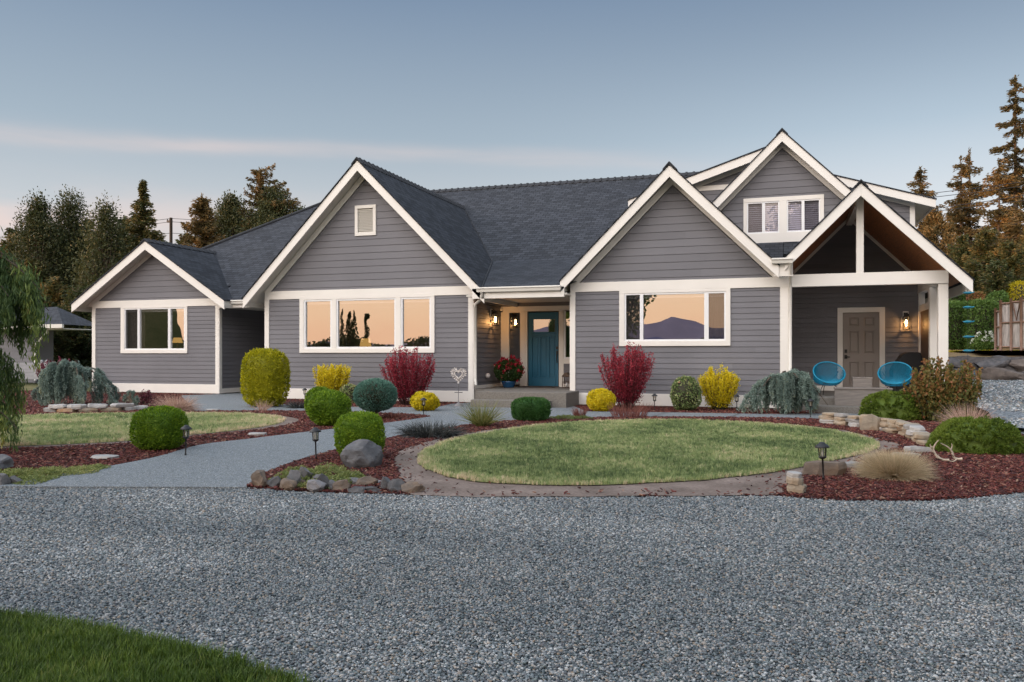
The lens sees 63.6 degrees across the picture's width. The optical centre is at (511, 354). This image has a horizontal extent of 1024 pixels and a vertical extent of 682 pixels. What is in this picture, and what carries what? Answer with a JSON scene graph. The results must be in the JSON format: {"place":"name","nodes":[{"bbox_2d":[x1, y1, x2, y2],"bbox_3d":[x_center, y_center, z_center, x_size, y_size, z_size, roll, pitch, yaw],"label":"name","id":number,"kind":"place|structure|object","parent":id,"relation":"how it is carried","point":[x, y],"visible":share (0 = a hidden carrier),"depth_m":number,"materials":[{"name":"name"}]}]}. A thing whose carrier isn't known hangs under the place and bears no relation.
{"place":"outdoors","nodes":[
{"label":"outdoors","id":0,"kind":"place"},
{"bbox_2d":[4,630,269,681],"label":"lawn front","id":1,"kind":"structure","parent":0,"point":[158,670],"depth_m":3.13,"materials":[{"name":"plant"}]},
{"bbox_2d":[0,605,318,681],"bbox_3d":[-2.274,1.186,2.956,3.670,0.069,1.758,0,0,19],"label":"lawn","id":2,"kind":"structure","parent":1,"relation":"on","point":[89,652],"depth_m":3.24,"materials":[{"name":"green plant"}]},
{"bbox_2d":[0,411,284,445],"bbox_3d":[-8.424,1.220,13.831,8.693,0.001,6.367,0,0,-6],"label":"lawn","id":3,"kind":"structure","parent":0,"point":[128,440],"depth_m":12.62,"materials":[{"name":"plant"}]},
{"bbox_2d":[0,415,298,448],"bbox_3d":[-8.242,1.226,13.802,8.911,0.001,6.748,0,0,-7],"label":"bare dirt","id":4,"kind":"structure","parent":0,"point":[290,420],"depth_m":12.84,"materials":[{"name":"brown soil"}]},
{"bbox_2d":[0,393,857,488],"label":"concrete walk","id":5,"kind":"structure","parent":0,"point":[233,464],"depth_m":9.93,"materials":[{"name":"grey concrete"}]},
{"bbox_2d":[239,346,291,406],"bbox_3d":[-5.785,0.517,19.349,1.093,1.434,1.092,0,0,18],"label":"clipped shrub","id":6,"kind":"object","parent":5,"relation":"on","point":[267,371],"visible":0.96,"depth_m":19.02,"materials":[{"name":"plant"}]},
{"bbox_2d":[410,391,439,410],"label":"golden shrub","id":7,"kind":"object","parent":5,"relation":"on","point":[432,401],"visible":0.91,"depth_m":17.79,"materials":[{"name":"yellow plant"}]},
{"bbox_2d":[7,378,1007,501],"bbox_3d":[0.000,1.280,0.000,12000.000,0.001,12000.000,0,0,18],"label":"ground","id":8,"kind":"structure","parent":0,"point":[29,386],"depth_m":19.65,"materials":[{"name":"brown soil"}]},
{"bbox_2d":[0,233,26,269],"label":"pine tree","id":9,"kind":"object","parent":8,"relation":"on","point":[9,241],"visible":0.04,"depth_m":50.79,"materials":[{"name":"green plant"}]},
{"bbox_2d":[12,360,48,378],"bbox_3d":[-20.200,0.712,34.492,2.114,1.016,0.140,0,0,18],"label":"fence","id":10,"kind":"object","parent":8,"relation":"on","point":[26,368],"visible":0.25,"depth_m":34.45,"materials":[{"name":"grey paint"}]},
{"bbox_2d":[21,257,61,301],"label":"pine tree","id":11,"kind":"object","parent":8,"relation":"on","point":[34,269],"visible":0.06,"depth_m":46.87,"materials":[{"name":"green plant"}]},
{"bbox_2d":[5,186,80,298],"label":"willow tree","id":12,"kind":"object","parent":8,"relation":"on","point":[37,219],"visible":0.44,"depth_m":47.56,"materials":[{"name":"green plant"}]},
{"bbox_2d":[0,307,91,382],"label":"outbuilding","id":13,"kind":"structure","parent":8,"relation":"on","point":[60,317],"depth_m":36.28,"materials":[{"name":"grey"}]},
{"bbox_2d":[39,276,69,348],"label":"pine tree","id":14,"kind":"object","parent":8,"relation":"on","point":[53,288],"visible":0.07,"depth_m":43.88,"materials":[{"name":"green plant"}]},
{"bbox_2d":[38,295,91,361],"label":"pine tree","id":15,"kind":"object","parent":8,"relation":"on","point":[62,353],"visible":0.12,"depth_m":41.01,"materials":[{"name":"green plant"}]},
{"bbox_2d":[53,285,91,378],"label":"tree","id":16,"kind":"object","parent":8,"relation":"on","point":[84,356],"visible":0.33,"depth_m":41.52,"materials":[{"name":"green plant"}]},
{"bbox_2d":[41,184,108,293],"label":"willow tree","id":17,"kind":"object","parent":8,"relation":"on","point":[69,213],"visible":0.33,"depth_m":49.51,"materials":[{"name":"green plant"}]},
{"bbox_2d":[61,189,134,294],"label":"tree","id":18,"kind":"object","parent":8,"relation":"on","point":[104,225],"visible":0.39,"depth_m":45.67,"materials":[{"name":"green plant"}]},
{"bbox_2d":[114,179,166,258],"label":"conifer tree","id":19,"kind":"object","parent":8,"relation":"on","point":[140,221],"visible":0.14,"depth_m":49.77,"materials":[{"name":"green plant"}]},
{"bbox_2d":[178,193,225,247],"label":"conifer tree","id":20,"kind":"object","parent":8,"relation":"on","point":[203,226],"visible":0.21,"depth_m":53.74,"materials":[{"name":"green plant"}]},
{"bbox_2d":[184,189,254,239],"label":"leafy tree","id":21,"kind":"object","parent":8,"relation":"on","point":[228,207],"visible":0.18,"depth_m":56.40,"materials":[{"name":"green plant"}]},
{"bbox_2d":[221,180,301,238],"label":"leafy tree","id":22,"kind":"object","parent":8,"relation":"on","point":[264,215],"visible":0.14,"depth_m":54.19,"materials":[{"name":"green plant"}]},
{"bbox_2d":[237,163,301,231],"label":"wind bent pine","id":23,"kind":"object","parent":8,"relation":"on","point":[260,179],"visible":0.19,"depth_m":55.19,"materials":[{"name":"green plant"}]},
{"bbox_2d":[70,128,973,413],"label":"house","id":24,"kind":"structure","parent":8,"relation":"on","point":[782,250],"depth_m":21.79,"materials":[{"name":"grey"}]},
{"bbox_2d":[120,305,187,352],"bbox_3d":[-11.363,-0.414,26.364,2.612,2.269,0.289,0,0,19],"label":"window","id":25,"kind":"structure","parent":24,"relation":"in","point":[136,317],"depth_m":26.45,"materials":[{"name":"white plastic"}]},
{"bbox_2d":[299,293,434,352],"bbox_3d":[-3.866,-0.821,21.894,3.999,1.536,0.168,0,0,19],"label":"window","id":26,"kind":"structure","parent":24,"relation":"in","point":[398,300],"depth_m":21.86,"materials":[{"name":"white plastic"}]},
{"bbox_2d":[493,354,524,387],"bbox_3d":[-0.076,0.428,21.853,0.909,0.885,0.826,0,0,18],"label":"flower pot","id":27,"kind":"object","parent":24,"relation":"on","point":[509,367],"visible":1,"depth_m":21.70,"materials":[{"name":"blue ceramic"}]},
{"bbox_2d":[528,312,558,385],"bbox_3d":[0.850,-0.153,22.528,0.854,2.017,0.118,0,0,19],"label":"front door","id":28,"kind":"structure","parent":24,"relation":"in","point":[543,347],"depth_m":22.55,"materials":[{"name":"blue paint"}]},
{"bbox_2d":[619,288,730,345],"bbox_3d":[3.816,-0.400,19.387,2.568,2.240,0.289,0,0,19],"label":"window","id":29,"kind":"structure","parent":24,"relation":"in","point":[717,302],"depth_m":19.26,"materials":[{"name":"white plastic"}]},
{"bbox_2d":[743,194,823,242],"bbox_3d":[7.281,-3.615,22.153,2.051,1.247,0.133,0,0,19],"label":"window","id":30,"kind":"structure","parent":24,"relation":"in","point":[780,232],"depth_m":22.12,"materials":[{"name":"white plastic"}]},
{"bbox_2d":[813,361,845,395],"bbox_3d":[7.059,0.536,18.461,0.710,0.775,0.645,0,0,4],"label":"string chair","id":31,"kind":"object","parent":24,"relation":"on","point":[822,381],"visible":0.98,"depth_m":18.50,"materials":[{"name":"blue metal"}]},
{"bbox_2d":[843,312,878,387],"bbox_3d":[8.822,-0.077,20.857,0.856,1.984,0.123,0,0,19],"label":"side door","id":32,"kind":"structure","parent":24,"relation":"in","point":[860,330],"depth_m":20.86,"materials":[{"name":"beige paint"}]},
{"bbox_2d":[852,377,872,387],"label":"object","id":33,"kind":"object","parent":24,"relation":"on","point":[861,381],"visible":0.61,"depth_m":18.07,"materials":[{"name":"grey wood"}]},
{"bbox_2d":[834,387,892,405],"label":"porch step","id":34,"kind":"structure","parent":24,"relation":"on","point":[849,396],"depth_m":17.25,"materials":[{"name":"grey concrete"}]},
{"bbox_2d":[877,362,912,391],"bbox_3d":[8.380,0.536,18.019,0.710,0.775,0.645,0,0,30],"label":"string chair","id":35,"kind":"object","parent":24,"relation":"on","point":[888,382],"visible":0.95,"depth_m":18.07,"materials":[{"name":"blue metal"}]},
{"bbox_2d":[889,352,921,393],"bbox_3d":[9.315,0.431,19.531,0.643,0.979,0.645,0,0,18],"label":"covered grill","id":36,"kind":"object","parent":24,"relation":"on","point":[912,359],"visible":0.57,"depth_m":19.25,"materials":[{"name":"black fabric"}]},
{"bbox_2d":[0,487,1023,681],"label":"gravel driveway","id":37,"kind":"structure","parent":0,"point":[577,652],"depth_m":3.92,"materials":[{"name":"grey gravel"}]},
{"bbox_2d":[0,0,1023,250],"label":"sky","id":38,"kind":"structure","parent":0,"point":[184,98],"materials":[{"name":"blue"}]},
{"bbox_2d":[0,390,1023,500],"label":"mulch bed","id":39,"kind":"object","parent":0,"point":[831,498],"visible":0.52,"depth_m":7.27,"materials":[{"name":"brown wood"}]},
{"bbox_2d":[0,454,13,467],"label":"boulder","id":40,"kind":"object","parent":39,"relation":"on","point":[6,461],"visible":1,"depth_m":8.84,"materials":[{"name":"grey stone"}]},
{"bbox_2d":[0,227,51,452],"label":"weeping cypress","id":41,"kind":"object","parent":39,"relation":"on","point":[27,313],"visible":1,"depth_m":10.36,"materials":[{"name":"green plant"}]},
{"bbox_2d":[0,463,110,484],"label":"creeping cover","id":42,"kind":"object","parent":39,"relation":"on","point":[31,474],"visible":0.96,"depth_m":8.25,"materials":[{"name":"green plant"}]},
{"bbox_2d":[31,359,120,405],"bbox_3d":[-10.527,0.667,19.848,2.328,1.171,1.333,0,0,18],"label":"weeping cedar","id":43,"kind":"object","parent":39,"relation":"on","point":[60,380],"visible":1,"depth_m":19.50,"materials":[{"name":"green plant"}]},
{"bbox_2d":[121,390,140,405],"bbox_3d":[-9.124,1.053,19.729,0.564,0.437,0.198,0,0,32],"label":"weeping cedar","id":44,"kind":"object","parent":39,"relation":"on","point":[131,396],"visible":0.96,"depth_m":19.68,"materials":[{"name":"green plant"}]},
{"bbox_2d":[129,405,188,449],"bbox_3d":[-4.558,0.937,10.655,0.698,0.582,0.674,0,0,18],"label":"clipped shrub","id":45,"kind":"object","parent":39,"relation":"on","point":[155,427],"visible":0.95,"depth_m":10.44,"materials":[{"name":"green plant"}]},
{"bbox_2d":[148,393,204,410],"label":"plume grass","id":46,"kind":"object","parent":39,"relation":"on","point":[186,405],"depth_m":17.75,"materials":[{"name":"beige plant"}]},
{"bbox_2d":[251,470,266,487],"bbox_3d":[-2.364,1.159,7.723,0.228,0.164,0.147,-2,-7,41],"label":"border rock","id":47,"kind":"object","parent":39,"relation":"on","point":[258,477],"visible":0.91,"depth_m":7.66,"materials":[{"name":"beige stone"}]},
{"bbox_2d":[280,478,296,491],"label":"border rock","id":48,"kind":"object","parent":39,"relation":"on","point":[287,484],"visible":0.79,"depth_m":7.47,"materials":[{"name":"beige stone"}]},
{"bbox_2d":[267,462,364,487],"bbox_3d":[-1.919,1.143,8.084,0.846,0.160,1.281,0,0,-43],"label":"creeping cover","id":49,"kind":"object","parent":39,"relation":"on","point":[340,473],"visible":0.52,"depth_m":8.04,"materials":[{"name":"green plant"}]},
{"bbox_2d":[306,479,325,491],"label":"border rock","id":50,"kind":"object","parent":39,"relation":"on","point":[314,485],"visible":0.97,"depth_m":7.39,"materials":[{"name":"grey stone"}]},
{"bbox_2d":[304,386,330,413],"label":"clipped shrub","id":51,"kind":"object","parent":39,"relation":"on","point":[308,395],"visible":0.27,"depth_m":15.59,"materials":[{"name":"green plant"}]},
{"bbox_2d":[307,388,351,425],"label":"clipped shrub","id":52,"kind":"object","parent":39,"relation":"on","point":[327,407],"visible":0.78,"depth_m":13.94,"materials":[{"name":"green plant"}]},
{"bbox_2d":[312,363,351,390],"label":"barberry shrub","id":53,"kind":"object","parent":39,"relation":"on","point":[333,378],"visible":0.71,"depth_m":21.00,"materials":[{"name":"yellow plant"}]},
{"bbox_2d":[332,479,350,493],"bbox_3d":[-1.558,1.198,7.473,0.178,0.130,0.116,-8,-3,28],"label":"border rock","id":54,"kind":"object","parent":39,"relation":"on","point":[341,484],"visible":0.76,"depth_m":7.44,"materials":[{"name":"beige stone"}]},
{"bbox_2d":[339,383,355,402],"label":"variegated shrub","id":55,"kind":"object","parent":39,"relation":"on","point":[347,390],"visible":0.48,"depth_m":20.35,"materials":[{"name":"green plant"}]},
{"bbox_2d":[333,410,386,454],"bbox_3d":[-1.786,0.933,9.729,0.601,0.581,0.603,0,0,18],"label":"clipped shrub","id":56,"kind":"object","parent":39,"relation":"on","point":[350,427],"visible":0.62,"depth_m":9.55,"materials":[{"name":"green plant"}]},
{"bbox_2d":[340,439,382,468],"bbox_3d":[-1.651,1.109,9.000,0.419,0.372,0.381,0,0,22],"label":"boulder","id":57,"kind":"object","parent":39,"relation":"on","point":[361,453],"visible":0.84,"depth_m":8.87,"materials":[{"name":"stone"}]},
{"bbox_2d":[354,476,377,485],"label":"border rock","id":58,"kind":"object","parent":39,"relation":"on","point":[366,480],"visible":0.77,"depth_m":7.72,"materials":[{"name":"beige stone"}]},
{"bbox_2d":[352,377,397,417],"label":"topiary shrub","id":59,"kind":"object","parent":39,"relation":"on","point":[377,395],"visible":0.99,"depth_m":15.47,"materials":[{"name":"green plant"}]},
{"bbox_2d":[387,478,404,494],"bbox_3d":[-1.039,1.192,7.421,0.175,0.155,0.125,-3,-3,10],"label":"border rock","id":60,"kind":"object","parent":39,"relation":"on","point":[394,484],"visible":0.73,"depth_m":7.40,"materials":[{"name":"grey stone"}]},
{"bbox_2d":[379,345,436,404],"bbox_3d":[-2.531,0.492,19.976,1.219,1.468,1.398,0,0,-43],"label":"barberry shrub","id":61,"kind":"object","parent":39,"relation":"on","point":[408,388],"visible":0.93,"depth_m":19.80,"materials":[{"name":"red plant"}]},
{"bbox_2d":[401,481,425,493],"bbox_3d":[-0.883,1.198,7.385,0.218,0.124,0.138,0,0,-9],"label":"border rock","id":62,"kind":"object","parent":39,"relation":"on","point":[412,486],"visible":0.9,"depth_m":7.35,"materials":[{"name":"beige stone"}]},
{"bbox_2d":[389,419,475,439],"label":"black mondo grass","id":63,"kind":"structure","parent":39,"relation":"on","point":[437,432],"depth_m":12.19,"materials":[{"name":"black plant"}]},
{"bbox_2d":[454,400,513,425],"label":"sedge clump","id":64,"kind":"object","parent":39,"relation":"on","point":[485,419],"visible":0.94,"depth_m":13.99,"materials":[{"name":"green plant"}]},
{"bbox_2d":[510,396,551,420],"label":"clipped shrub","id":65,"kind":"object","parent":39,"relation":"on","point":[525,408],"visible":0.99,"depth_m":15.12,"materials":[{"name":"green plant"}]},
{"bbox_2d":[586,388,615,410],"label":"golden shrub","id":66,"kind":"object","parent":39,"relation":"on","point":[599,399],"visible":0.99,"depth_m":17.60,"materials":[{"name":"yellow plant"}]},
{"bbox_2d":[598,341,654,408],"bbox_3d":[2.587,0.448,18.497,1.313,1.553,1.135,0,0,18],"label":"barberry shrub","id":67,"kind":"object","parent":39,"relation":"on","point":[628,387],"visible":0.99,"depth_m":18.28,"materials":[{"name":"red plant"}]},
{"bbox_2d":[607,402,652,416],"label":"bronze grass","id":68,"kind":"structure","parent":39,"relation":"on","point":[631,414],"depth_m":16.12,"materials":[{"name":"brown plant"}]},
{"bbox_2d":[670,375,701,409],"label":"variegated shrub","id":69,"kind":"object","parent":39,"relation":"on","point":[685,392],"visible":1,"depth_m":17.77,"materials":[{"name":"green plant"}]},
{"bbox_2d":[697,364,740,409],"bbox_3d":[4.553,0.695,18.212,0.946,1.059,0.831,0,0,18],"label":"barberry shrub","id":70,"kind":"object","parent":39,"relation":"on","point":[718,393],"visible":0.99,"depth_m":18.03,"materials":[{"name":"yellow plant"}]},
{"bbox_2d":[737,368,827,413],"bbox_3d":[5.528,0.760,16.920,1.775,1.004,0.879,0,0,5],"label":"weeping cedar","id":71,"kind":"object","parent":39,"relation":"on","point":[794,389],"visible":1,"depth_m":16.81,"materials":[{"name":"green plant"}]},
{"bbox_2d":[787,483,806,493],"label":"stacked stone","id":72,"kind":"object","parent":39,"relation":"on","point":[798,489],"visible":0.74,"depth_m":7.25,"materials":[{"name":"beige stone"}]},
{"bbox_2d":[815,442,829,479],"bbox_3d":[3.022,1.059,8.022,0.136,0.423,0.138,-2,-1,-26],"label":"path light","id":73,"kind":"object","parent":39,"relation":"on","point":[820,445],"visible":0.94,"depth_m":8.01,"materials":[{"name":"black metal"}]},
{"bbox_2d":[859,414,879,430],"bbox_3d":[5.768,1.105,13.301,0.315,0.299,0.163,0,0,24],"label":"wall stone","id":74,"kind":"object","parent":39,"relation":"on","point":[869,421],"visible":0.9,"depth_m":13.24,"materials":[{"name":"beige stone"}]},
{"bbox_2d":[858,389,926,420],"bbox_3d":[7.175,1.166,15.609,1.276,1.041,1.097,0,0,18],"label":"mounding pine","id":75,"kind":"object","parent":39,"relation":"on","point":[886,403],"visible":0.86,"depth_m":15.29,"materials":[{"name":"green plant"}]},
{"bbox_2d":[845,447,941,482],"bbox_3d":[3.800,1.105,8.216,0.950,0.355,0.933,0,0,18],"label":"fescue tuft","id":76,"kind":"object","parent":39,"relation":"on","point":[900,466],"visible":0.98,"depth_m":8.07,"materials":[{"name":"beige plant"}]},
{"bbox_2d":[899,356,983,421],"bbox_3d":[7.925,0.627,15.207,1.419,1.228,1.101,0,0,18],"label":"bronze shrub","id":77,"kind":"object","parent":39,"relation":"on","point":[948,387],"visible":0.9,"depth_m":14.92,"materials":[{"name":"brown plant"}]},
{"bbox_2d":[925,415,1023,455],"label":"mounding pine","id":78,"kind":"object","parent":39,"relation":"on","point":[980,435],"visible":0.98,"depth_m":10.17,"materials":[{"name":"green plant"}]},
{"bbox_2d":[395,420,898,496],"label":"bare dirt","id":79,"kind":"structure","parent":0,"point":[426,480],"depth_m":7.68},
{"bbox_2d":[802,460,846,476],"bbox_3d":[3.180,1.160,8.388,0.437,0.161,0.208,-2,-2,13],"label":"bed stone","id":80,"kind":"object","parent":79,"relation":"on","point":[835,468],"visible":0.91,"depth_m":8.31,"materials":[{"name":"beige stone"}]},
{"bbox_2d":[417,418,881,484],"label":"lawn island","id":81,"kind":"structure","parent":0,"point":[633,465],"depth_m":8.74,"materials":[{"name":"plant"}]},
{"bbox_2d":[929,401,1000,423],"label":"plume grass","id":82,"kind":"object","parent":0,"point":[974,415],"depth_m":12.98,"materials":[{"name":"beige plant"}]},
{"bbox_2d":[948,272,1023,356],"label":"hillside","id":83,"kind":"structure","parent":0,"point":[970,354],"depth_m":28.07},
{"bbox_2d":[906,166,954,252],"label":"spruce tree","id":84,"kind":"object","parent":83,"relation":"on","point":[920,183],"visible":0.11,"depth_m":57.83,"materials":[{"name":"brown plant"}]},
{"bbox_2d":[915,207,958,257],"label":"leafy tree","id":85,"kind":"object","parent":83,"relation":"on","point":[934,224],"visible":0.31,"depth_m":55.30,"materials":[{"name":"brown plant"}]},
{"bbox_2d":[948,300,967,350],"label":"hedge","id":86,"kind":"object","parent":83,"relation":"on","point":[955,325],"visible":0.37,"depth_m":33.33,"materials":[{"name":"green plant"}]},
{"bbox_2d":[947,233,976,266],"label":"evergreen tree","id":87,"kind":"object","parent":83,"relation":"on","point":[962,246],"visible":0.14,"depth_m":49.88,"materials":[{"name":"green plant"}]},
{"bbox_2d":[938,147,989,246],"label":"spruce tree","id":88,"kind":"object","parent":83,"relation":"on","point":[967,184],"visible":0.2,"depth_m":60.86,"materials":[{"name":"brown plant"}]},
{"bbox_2d":[943,155,986,253],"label":"spruce tree","id":89,"kind":"object","parent":83,"relation":"on","point":[959,217],"visible":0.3,"depth_m":59.80,"materials":[{"name":"brown plant"}]},
{"bbox_2d":[961,259,988,291],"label":"evergreen tree","id":90,"kind":"object","parent":83,"relation":"on","point":[974,270],"visible":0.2,"depth_m":42.77,"materials":[{"name":"green plant"}]},
{"bbox_2d":[961,226,1004,286],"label":"evergreen tree","id":91,"kind":"object","parent":83,"relation":"on","point":[985,240],"visible":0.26,"depth_m":46.84,"materials":[{"name":"green plant"}]},
{"bbox_2d":[964,158,1023,257],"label":"spruce tree","id":92,"kind":"object","parent":83,"relation":"on","point":[1002,216],"visible":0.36,"depth_m":54.85,"materials":[{"name":"brown plant"}]},
{"bbox_2d":[975,258,1016,298],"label":"evergreen tree","id":93,"kind":"object","parent":83,"relation":"on","point":[1000,273],"visible":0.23,"depth_m":40.82,"materials":[{"name":"green plant"}]},
{"bbox_2d":[984,290,1009,302],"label":"hedge","id":94,"kind":"object","parent":83,"relation":"on","point":[1003,296],"visible":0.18,"depth_m":34.45,"materials":[{"name":"green plant"}]},
{"bbox_2d":[978,75,1023,236],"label":"spruce tree","id":95,"kind":"object","parent":83,"relation":"on","point":[1015,121],"visible":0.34,"depth_m":57.85,"materials":[{"name":"brown plant"}]},
{"bbox_2d":[985,239,1023,290],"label":"evergreen tree","id":96,"kind":"object","parent":83,"relation":"on","point":[1013,255],"visible":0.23,"depth_m":43.69,"materials":[{"name":"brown plant"}]},
{"bbox_2d":[997,199,1023,278],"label":"spruce tree","id":97,"kind":"object","parent":83,"relation":"on","point":[1012,229],"visible":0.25,"depth_m":49.98,"materials":[{"name":"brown plant"}]},
{"bbox_2d":[1005,280,1023,301],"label":"bush","id":98,"kind":"object","parent":83,"relation":"on","point":[1016,292],"visible":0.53,"depth_m":39.58,"materials":[{"name":"yellow plant"}]},
{"bbox_2d":[948,357,1023,371],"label":"earth bank","id":99,"kind":"structure","parent":0,"point":[978,359],"depth_m":26.81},
{"bbox_2d":[1009,356,1023,371],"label":"retaining rock","id":100,"kind":"object","parent":99,"relation":"on","point":[1017,365],"visible":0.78,"depth_m":26.39,"materials":[{"name":"grey stone"}]},
{"bbox_2d":[963,380,1023,427],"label":"side driveway","id":101,"kind":"structure","parent":0,"point":[1016,414],"depth_m":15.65,"materials":[{"name":"grey gravel"}]},
{"bbox_2d":[977,367,1023,379],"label":"retaining rock","id":102,"kind":"object","parent":101,"relation":"on","point":[993,373],"visible":0.59,"depth_m":26.19,"materials":[{"name":"grey stone"}]},
{"bbox_2d":[974,355,1010,368],"bbox_3d":[15.525,0.277,26.739,1.216,0.519,0.757,0,0,27],"label":"retaining rock","id":103,"kind":"object","parent":102,"relation":"on","point":[1004,361],"visible":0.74,"depth_m":26.53,"materials":[{"name":"grey stone"}]},
{"bbox_2d":[980,350,1023,350],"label":"lawn","id":104,"kind":"structure","parent":0,"point":[1001,350],"depth_m":27.17,"materials":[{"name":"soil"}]},
{"bbox_2d":[962,297,998,349],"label":"hedge","id":105,"kind":"object","parent":104,"relation":"on","point":[980,314],"visible":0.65,"depth_m":32.38,"materials":[{"name":"green plant"}]},
{"bbox_2d":[970,330,993,351],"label":"white flower bush","id":106,"kind":"object","parent":104,"relation":"on","point":[985,342],"visible":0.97,"depth_m":31.86,"materials":[{"name":"green plant"}]},
{"bbox_2d":[994,297,1023,353],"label":"wooden fence","id":107,"kind":"object","parent":104,"relation":"on","point":[1008,324],"visible":0.89,"depth_m":30.37,"materials":[{"name":"brown wood"}]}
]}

